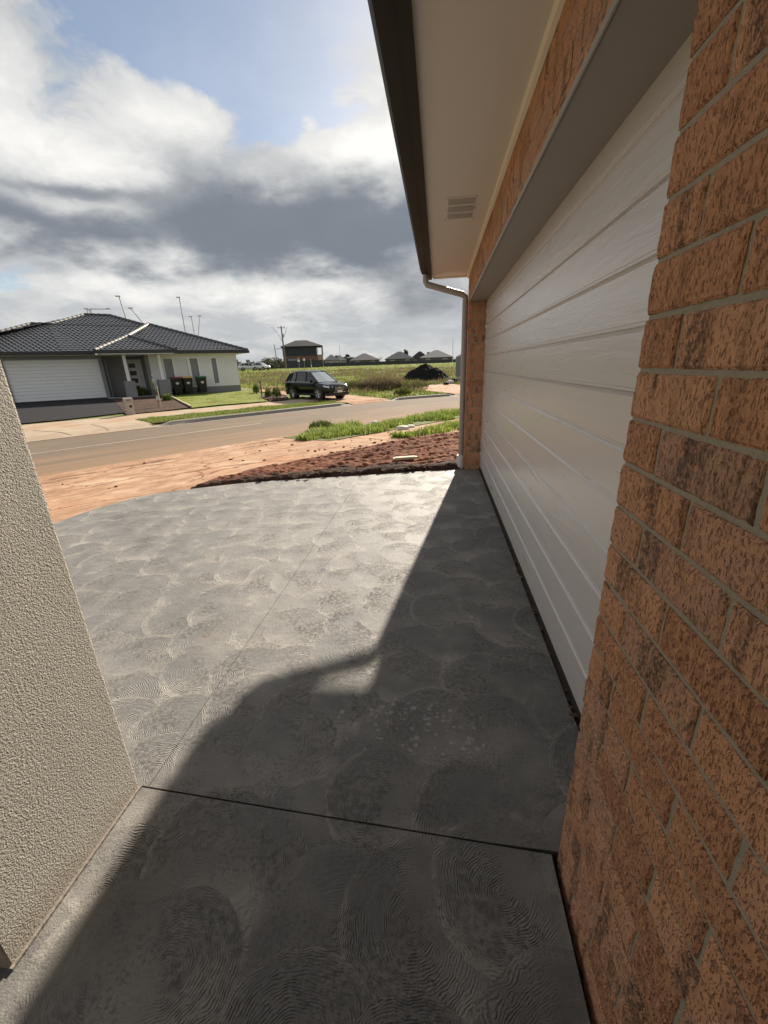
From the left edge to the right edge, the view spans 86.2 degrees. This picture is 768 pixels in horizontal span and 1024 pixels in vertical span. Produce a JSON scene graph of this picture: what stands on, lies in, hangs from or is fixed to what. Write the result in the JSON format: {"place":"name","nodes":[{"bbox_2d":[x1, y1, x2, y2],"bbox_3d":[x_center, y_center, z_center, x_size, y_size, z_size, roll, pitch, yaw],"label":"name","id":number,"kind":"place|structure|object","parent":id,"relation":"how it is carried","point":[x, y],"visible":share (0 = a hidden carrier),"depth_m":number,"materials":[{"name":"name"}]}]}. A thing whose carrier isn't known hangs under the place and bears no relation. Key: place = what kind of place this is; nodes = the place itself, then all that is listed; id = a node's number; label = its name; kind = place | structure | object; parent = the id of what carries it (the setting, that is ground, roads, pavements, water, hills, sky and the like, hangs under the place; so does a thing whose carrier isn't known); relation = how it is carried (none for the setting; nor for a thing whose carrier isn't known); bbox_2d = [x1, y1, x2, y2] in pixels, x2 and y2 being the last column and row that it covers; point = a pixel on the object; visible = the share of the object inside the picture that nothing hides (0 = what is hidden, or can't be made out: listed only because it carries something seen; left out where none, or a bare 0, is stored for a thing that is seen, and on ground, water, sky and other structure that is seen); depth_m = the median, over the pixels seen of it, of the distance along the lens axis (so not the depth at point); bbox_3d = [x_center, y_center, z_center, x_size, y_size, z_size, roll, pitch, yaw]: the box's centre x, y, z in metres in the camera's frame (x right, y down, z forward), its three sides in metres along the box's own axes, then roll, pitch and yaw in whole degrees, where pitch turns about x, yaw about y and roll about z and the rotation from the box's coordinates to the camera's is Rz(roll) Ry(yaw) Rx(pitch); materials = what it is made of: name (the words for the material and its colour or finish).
{"place":"outdoors","nodes":[
{"label":"outdoors","id":0,"kind":"place"},
{"bbox_2d":[14,397,123,422],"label":"house driveway","id":1,"kind":"structure","parent":0,"point":[35,411],"depth_m":18.96,"materials":[{"name":"grey concrete"}]},
{"bbox_2d":[175,391,267,407],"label":"front lawn","id":2,"kind":"structure","parent":0,"point":[201,401],"depth_m":22.39,"materials":[{"name":"green plant"}]},
{"bbox_2d":[172,396,191,406],"bbox_3d":[-10.803,-5.885,21.709,0.106,0.265,6.806,-14,23,-30],"label":"garden edging","id":3,"kind":"object","parent":2,"relation":"on","point":[182,402],"visible":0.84,"depth_m":20.70,"materials":[{"name":"beige concrete"}]},
{"bbox_2d":[251,384,259,393],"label":"seedling","id":4,"kind":"object","parent":2,"relation":"on","point":[255,387],"visible":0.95,"depth_m":26.16,"materials":[{"name":"green plant"}]},
{"bbox_2d":[135,400,345,423],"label":"nature strip lawn","id":5,"kind":"structure","parent":0,"point":[230,412],"depth_m":16.23,"materials":[{"name":"green plant"}]},
{"bbox_2d":[27,396,459,476],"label":"road","id":6,"kind":"structure","parent":0,"point":[76,458],"depth_m":11.68,"materials":[{"name":"grey asphalt"}]},
{"bbox_2d":[33,423,260,453],"bbox_3d":[-7.657,-1.607,10.267,0.135,0.001,10.312,16,26,41],"label":"worn road line","id":7,"kind":"object","parent":6,"relation":"on","point":[138,439],"visible":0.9,"depth_m":11.18,"materials":[{"name":"white paint"}]},
{"bbox_2d":[159,394,456,426],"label":"kerb","id":8,"kind":"structure","parent":6,"relation":"on","point":[213,418],"depth_m":16.62,"materials":[{"name":"concrete"}]},
{"bbox_2d":[304,395,390,404],"bbox_3d":[-1.923,-5.982,21.787,3.188,0.142,4.498,-17,25,-36],"label":"driveway crossover","id":9,"kind":"object","parent":6,"relation":"on","point":[352,399],"visible":0.84,"depth_m":21.20,"materials":[{"name":"concrete"}]},
{"bbox_2d":[285,370,348,400],"bbox_3d":[-3.713,-6.949,22.410,3.946,1.529,1.840,16,26,41],"label":"parked car","id":10,"kind":"object","parent":9,"relation":"on","point":[319,385],"visible":1,"depth_m":21.75,"materials":[{"name":"black paint"}]},
{"bbox_2d":[0,0,486,362],"label":"sky","id":11,"kind":"structure","parent":0,"point":[237,161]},
{"bbox_2d":[21,362,591,1023],"bbox_3d":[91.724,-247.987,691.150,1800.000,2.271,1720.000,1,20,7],"label":"ground","id":12,"kind":"structure","parent":0,"point":[285,400],"depth_m":22.78,"materials":[{"name":"green plant"}]},
{"bbox_2d":[23,420,165,441],"bbox_3d":[-10.040,-2.521,12.913,2.226,0.102,5.273,16,26,40],"label":"house crossover","id":13,"kind":"object","parent":12,"relation":"on","point":[55,433],"visible":0.81,"depth_m":13.07,"materials":[{"name":"concrete"}]},
{"bbox_2d":[0,313,249,402],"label":"neighbour house","id":14,"kind":"structure","parent":12,"relation":"on","point":[58,359],"depth_m":25.45,"materials":[{"name":"grey tile"}]},
{"bbox_2d":[2,359,106,401],"bbox_3d":[-19.123,-7.738,24.066,4.400,2.250,0.040,-16,24,-34],"label":"garage door","id":15,"kind":"structure","parent":14,"relation":"in","point":[29,380],"depth_m":23.96,"materials":[{"name":"white paint"}]},
{"bbox_2d":[126,359,144,390],"bbox_3d":[-16.500,-8.960,27.257,0.820,2.200,0.104,-16,24,-34],"label":"front door","id":16,"kind":"structure","parent":14,"relation":"in","point":[134,368],"depth_m":27.17,"materials":[{"name":"white paint"}]},
{"bbox_2d":[161,357,175,379],"bbox_3d":[-14.045,-9.330,26.800,0.680,1.440,0.140,-16,24,-34],"label":"window","id":17,"kind":"structure","parent":14,"relation":"in","point":[167,362],"depth_m":26.76,"materials":[{"name":"grey glass"}]},
{"bbox_2d":[173,357,190,376],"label":"wall","id":18,"kind":"structure","parent":14,"relation":"in","point":[181,364],"depth_m":27.22,"materials":[{"name":"white paint"}]},
{"bbox_2d":[188,357,200,379],"bbox_3d":[-12.775,-9.689,27.683,0.660,1.440,0.140,-16,24,-34],"label":"window","id":19,"kind":"structure","parent":14,"relation":"in","point":[194,365],"depth_m":27.65,"materials":[{"name":"grey glass"}]},
{"bbox_2d":[209,357,220,384],"bbox_3d":[-11.729,-9.805,28.472,0.500,1.820,0.140,-16,24,-34],"label":"window","id":20,"kind":"structure","parent":14,"relation":"in","point":[213,360],"depth_m":28.46,"materials":[{"name":"grey glass"}]},
{"bbox_2d":[115,295,137,353],"bbox_3d":[-24.682,-16.624,40.293,1.189,8.237,0.180,-13,22,-27],"label":"street lamp","id":21,"kind":"object","parent":12,"relation":"on","point":[122,306],"visible":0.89,"depth_m":39.08,"materials":[{"name":"metal"}]},
{"bbox_2d":[122,398,135,414],"bbox_3d":[-10.396,-4.300,16.748,0.322,0.688,0.284,-17,24,-36],"label":"letterbox","id":22,"kind":"object","parent":12,"relation":"on","point":[129,406],"visible":0.94,"depth_m":16.65,"materials":[{"name":"beige concrete"}]},
{"bbox_2d":[113,394,188,413],"bbox_3d":[-14.146,-6.623,24.016,3.143,0.355,16.593,-14,23,-30],"label":"garden bed","id":23,"kind":"object","parent":12,"relation":"on","point":[145,404],"visible":0.51,"depth_m":20.37,"materials":[{"name":"soil"}]},
{"bbox_2d":[136,385,150,395],"bbox_3d":[-15.477,-7.716,26.117,1.011,0.736,1.112,1,20,7],"label":"garden plant","id":24,"kind":"object","parent":23,"relation":"on","point":[143,391],"visible":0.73,"depth_m":26.00,"materials":[{"name":"green plant"}]},
{"bbox_2d":[150,375,160,406],"bbox_3d":[-10.655,-5.635,19.127,0.340,1.577,0.296,1,20,7],"label":"staked sapling","id":25,"kind":"object","parent":23,"relation":"on","point":[157,398],"visible":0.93,"depth_m":19.14,"materials":[{"name":"grey plant"}]},
{"bbox_2d":[161,393,172,400],"bbox_3d":[-11.849,-6.275,22.383,0.581,0.458,0.556,-13,22,-28],"label":"garden plant","id":26,"kind":"object","parent":23,"relation":"on","point":[165,397],"visible":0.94,"depth_m":22.28,"materials":[{"name":"green plant"}]},
{"bbox_2d":[22,399,314,430],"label":"footpath","id":27,"kind":"structure","parent":12,"relation":"on","point":[28,427],"depth_m":16.27,"materials":[{"name":"concrete"}]},
{"bbox_2d":[169,377,182,393],"bbox_3d":[-13.537,-8.264,26.808,0.600,1.069,0.819,-16,24,-34],"label":"wheelie bin","id":28,"kind":"object","parent":12,"relation":"on","point":[176,382],"visible":1,"depth_m":26.56,"materials":[{"name":"black plastic"}]},
{"bbox_2d":[176,297,185,331],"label":"street lamp","id":29,"kind":"object","parent":12,"relation":"on","point":[182,313],"visible":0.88,"depth_m":48.05,"materials":[{"name":"metal"}]},
{"bbox_2d":[181,376,192,392],"bbox_3d":[-13.010,-8.412,27.175,0.600,1.069,0.819,-16,24,-34],"label":"wheelie bin","id":30,"kind":"object","parent":12,"relation":"on","point":[187,382],"visible":0.89,"depth_m":26.94,"materials":[{"name":"black plastic"}]},
{"bbox_2d":[194,376,206,392],"bbox_3d":[-12.305,-8.611,27.666,0.600,1.069,0.819,-16,24,-34],"label":"wheelie bin","id":31,"kind":"object","parent":12,"relation":"on","point":[201,383],"visible":1,"depth_m":27.42,"materials":[{"name":"black plastic"}]},
{"bbox_2d":[38,436,387,523],"bbox_3d":[-6.002,0.303,4.297,4.660,0.283,14.815,15,26,40],"label":"clay crossover","id":32,"kind":"object","parent":12,"relation":"on","point":[130,480],"visible":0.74,"depth_m":7.00,"materials":[{"name":"soil"}]},
{"bbox_2d":[58,432,391,506],"bbox_3d":[-2.933,-0.932,7.475,4.126,0.294,8.397,16,26,41],"label":"clay grit","id":33,"kind":"object","parent":32,"relation":"on","point":[242,460],"visible":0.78,"depth_m":7.93,"materials":[{"name":"orange soil"}]},
{"bbox_2d":[238,363,257,370],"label":"parked car","id":34,"kind":"object","parent":12,"relation":"on","point":[243,366],"visible":0.94,"depth_m":92.72,"materials":[{"name":"white paint"}]},
{"bbox_2d":[252,362,270,369],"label":"parked car","id":35,"kind":"object","parent":12,"relation":"on","point":[262,366],"visible":0.86,"depth_m":93.57,"materials":[{"name":"white paint"}]},
{"bbox_2d":[261,357,280,365],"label":"distant tree","id":36,"kind":"object","parent":12,"relation":"on","point":[267,362],"visible":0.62,"depth_m":153.20,"materials":[{"name":"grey plant"}]},
{"bbox_2d":[265,358,280,367],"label":"distant tree","id":37,"kind":"object","parent":12,"relation":"on","point":[271,362],"visible":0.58,"depth_m":144.18,"materials":[{"name":"green plant"}]},
{"bbox_2d":[260,386,286,394],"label":"bare earth","id":38,"kind":"structure","parent":12,"relation":"on","point":[282,393],"depth_m":27.52,"materials":[{"name":"soil"}]},
{"bbox_2d":[259,395,288,400],"bbox_3d":[-6.152,-6.533,23.316,1.495,0.107,3.921,-11,22,-24],"label":"seedling bed","id":39,"kind":"object","parent":12,"relation":"on","point":[270,398],"visible":0.63,"depth_m":22.54,"materials":[{"name":"soil"}]},
{"bbox_2d":[264,387,271,396],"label":"seedling","id":40,"kind":"object","parent":39,"relation":"on","point":[268,393],"visible":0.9,"depth_m":23.30,"materials":[{"name":"green plant"}]},
{"bbox_2d":[271,383,281,397],"bbox_3d":[-5.993,-6.678,22.694,0.710,0.843,0.771,-3,20,-2],"label":"seedling","id":41,"kind":"object","parent":39,"relation":"on","point":[276,392],"visible":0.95,"depth_m":22.68,"materials":[{"name":"green plant"}]},
{"bbox_2d":[268,356,283,367],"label":"distant tree","id":42,"kind":"object","parent":12,"relation":"on","point":[274,363],"visible":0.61,"depth_m":136.15,"materials":[{"name":"green plant"}]},
{"bbox_2d":[270,326,286,368],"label":"power pole","id":43,"kind":"object","parent":12,"relation":"on","point":[282,335],"visible":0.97,"depth_m":102.86,"materials":[{"name":"wood"}]},
{"bbox_2d":[237,356,334,369],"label":"distant treeline","id":44,"kind":"object","parent":12,"relation":"on","point":[272,367],"visible":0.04,"depth_m":266.61,"materials":[{"name":"green plant"}]},
{"bbox_2d":[0,468,589,1023],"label":"driveway slab","id":45,"kind":"structure","parent":12,"relation":"on","point":[346,722],"depth_m":1.48,"materials":[{"name":"concrete"}]},
{"bbox_2d":[0,361,137,968],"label":"rendered pillar","id":46,"kind":"structure","parent":45,"relation":"on","point":[68,784],"depth_m":1.08,"materials":[{"name":"paint"}]},
{"bbox_2d":[9,785,141,970],"bbox_3d":[-0.887,1.046,1.228,0.009,0.008,0.470,1,20,7],"label":"pillar foot joint","id":47,"kind":"object","parent":45,"relation":"on","point":[55,906],"visible":1,"depth_m":1.17,"materials":[{"name":"concrete"}]},
{"bbox_2d":[281,340,323,367],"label":"two storey house","id":48,"kind":"structure","parent":12,"relation":"on","point":[302,349],"depth_m":113.74,"materials":[{"name":"grey stone"}]},
{"bbox_2d":[286,360,322,367],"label":"corner fence","id":49,"kind":"object","parent":12,"relation":"on","point":[300,364],"visible":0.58,"depth_m":109.32,"materials":[{"name":"grey metal"}]},
{"bbox_2d":[324,355,338,362],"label":"distant house","id":50,"kind":"structure","parent":12,"relation":"on","point":[330,359],"depth_m":156.96,"materials":[{"name":"brick"}]},
{"bbox_2d":[337,356,346,362],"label":"distant house","id":51,"kind":"structure","parent":12,"relation":"on","point":[342,359],"depth_m":174.26,"materials":[{"name":"brick"}]},
{"bbox_2d":[343,356,353,361],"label":"distant house","id":52,"kind":"structure","parent":12,"relation":"on","point":[347,358],"depth_m":217.33,"materials":[{"name":"grey stone"}]},
{"bbox_2d":[239,365,459,395],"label":"dry weeds","id":53,"kind":"object","parent":12,"relation":"on","point":[359,370],"visible":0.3,"depth_m":48.28,"materials":[{"name":"green plant"}]},
{"bbox_2d":[345,379,364,387],"bbox_3d":[-1.812,-9.180,29.205,2.344,0.742,2.415,1,20,7],"label":"green shrub","id":54,"kind":"object","parent":12,"relation":"on","point":[352,382],"visible":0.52,"depth_m":28.64,"materials":[{"name":"green plant"}]},
{"bbox_2d":[349,353,379,361],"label":"distant house","id":55,"kind":"structure","parent":12,"relation":"on","point":[364,357],"depth_m":188.24,"materials":[{"name":"brick"}]},
{"bbox_2d":[358,372,404,389],"bbox_3d":[-0.153,-9.043,28.192,3.386,1.164,3.416,1,20,7],"label":"dry shrub","id":56,"kind":"object","parent":12,"relation":"on","point":[380,380],"visible":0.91,"depth_m":27.42,"materials":[{"name":"brown plant"}]},
{"bbox_2d":[324,359,455,366],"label":"boundary fence","id":57,"kind":"object","parent":12,"relation":"on","point":[384,363],"visible":0.61,"depth_m":152.86,"materials":[{"name":"grey metal"}]},
{"bbox_2d":[337,418,458,440],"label":"clay verge","id":58,"kind":"structure","parent":12,"relation":"on","point":[379,436],"depth_m":9.60,"materials":[{"name":"soil"}]},
{"bbox_2d":[396,425,408,429],"bbox_3d":[0.479,-2.147,10.505,0.290,0.144,0.278,-10,21,-22],"label":"rubble","id":59,"kind":"object","parent":58,"relation":"on","point":[401,427],"visible":0.84,"depth_m":10.41,"materials":[{"name":"beige stone"}]},
{"bbox_2d":[389,419,458,437],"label":"path weeds","id":60,"kind":"object","parent":58,"relation":"on","point":[444,427],"visible":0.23,"depth_m":8.89,"materials":[{"name":"green plant"}]},
{"bbox_2d":[384,352,414,360],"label":"distant house","id":61,"kind":"structure","parent":12,"relation":"on","point":[399,356],"depth_m":186.09,"materials":[{"name":"brick"}]},
{"bbox_2d":[393,386,411,394],"bbox_3d":[1.037,-6.878,23.204,1.123,0.571,1.152,1,20,7],"label":"shrub","id":62,"kind":"object","parent":12,"relation":"on","point":[405,390],"visible":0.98,"depth_m":23.04,"materials":[{"name":"green plant"}]},
{"bbox_2d":[413,351,424,359],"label":"distant house","id":63,"kind":"structure","parent":12,"relation":"on","point":[417,355],"depth_m":212.39,"materials":[{"name":"brick"}]},
{"bbox_2d":[402,363,450,381],"bbox_3d":[3.784,-12.284,36.117,6.388,1.554,4.406,16,26,41],"label":"soil mound","id":64,"kind":"object","parent":12,"relation":"on","point":[425,372],"visible":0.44,"depth_m":35.12,"materials":[{"name":"black soil"}]},
{"bbox_2d":[409,384,459,395],"bbox_3d":[4.273,-7.991,26.668,4.380,0.246,8.082,-8,20,-16],"label":"sand crossover","id":65,"kind":"object","parent":12,"relation":"on","point":[453,388],"visible":0.53,"depth_m":27.13,"materials":[{"name":"sand"}]},
{"bbox_2d":[396,379,428,388],"bbox_3d":[1.951,-8.674,27.713,2.332,0.722,2.340,1,20,7],"label":"mixed shrub","id":66,"kind":"object","parent":65,"relation":"on","point":[414,383],"visible":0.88,"depth_m":27.31,"materials":[{"name":"green plant"}]},
{"bbox_2d":[420,350,451,359],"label":"distant house","id":67,"kind":"structure","parent":12,"relation":"on","point":[436,355],"depth_m":183.15,"materials":[{"name":"brick"}]},
{"bbox_2d":[453,357,460,378],"bbox_3d":[8.029,-12.713,36.094,3.700,1.872,0.600,-2,20,0],"label":"site fence panel","id":68,"kind":"object","parent":12,"relation":"on","point":[458,368],"visible":0.2,"depth_m":36.10,"materials":[{"name":"metal"}]},
{"bbox_2d":[367,0,767,1023],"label":"brick house","id":69,"kind":"structure","parent":12,"relation":"on","point":[585,182],"depth_m":0.89,"materials":[{"name":"brick"}]},
{"bbox_2d":[491,501,579,729],"bbox_3d":[0.930,0.439,2.772,0.053,0.010,3.282,1,20,7],"label":"sill rubble","id":70,"kind":"object","parent":69,"relation":"on","point":[574,715],"visible":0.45,"depth_m":1.82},
{"bbox_2d":[480,33,691,720],"bbox_3d":[0.995,-0.771,3.050,0.023,2.085,4.879,1,20,7],"label":"garage door","id":71,"kind":"structure","parent":69,"relation":"in","point":[565,328],"depth_m":1.72,"materials":[{"name":"metal"}]},
{"bbox_2d":[191,431,463,488],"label":"tilled soil","id":72,"kind":"structure","parent":0,"point":[380,453],"depth_m":6.02,"materials":[{"name":"brown soil"}]},
{"bbox_2d":[313,440,448,471],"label":"red clods","id":73,"kind":"object","parent":72,"relation":"on","point":[374,442],"visible":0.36,"depth_m":6.98,"materials":[{"name":"soil"}]},
{"bbox_2d":[393,455,416,460],"bbox_3d":[0.312,-0.803,6.093,0.360,0.037,0.080,-5,22,-4],"label":"timber offcut","id":74,"kind":"object","parent":72,"relation":"on","point":[404,457],"visible":1,"depth_m":6.06,"materials":[{"name":"beige wood"}]},
{"bbox_2d":[238,363,459,397],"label":"paddock grass","id":75,"kind":"structure","parent":0,"point":[385,392],"depth_m":47.11,"materials":[{"name":"green plant"}]},
{"bbox_2d":[283,414,458,440],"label":"verge soil","id":76,"kind":"structure","parent":0,"point":[353,435],"depth_m":10.63,"materials":[{"name":"brown soil"}]},
{"bbox_2d":[309,419,333,430],"bbox_3d":[-1.802,-2.539,11.892,0.815,0.361,0.806,1,20,7],"label":"kerb shrub","id":77,"kind":"object","parent":76,"relation":"on","point":[322,424],"visible":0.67,"depth_m":11.77,"materials":[{"name":"green plant"}]},
{"bbox_2d":[294,407,459,440],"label":"verge weeds","id":78,"kind":"object","parent":76,"relation":"on","point":[355,427],"visible":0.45,"depth_m":11.09,"materials":[{"name":"green plant"}]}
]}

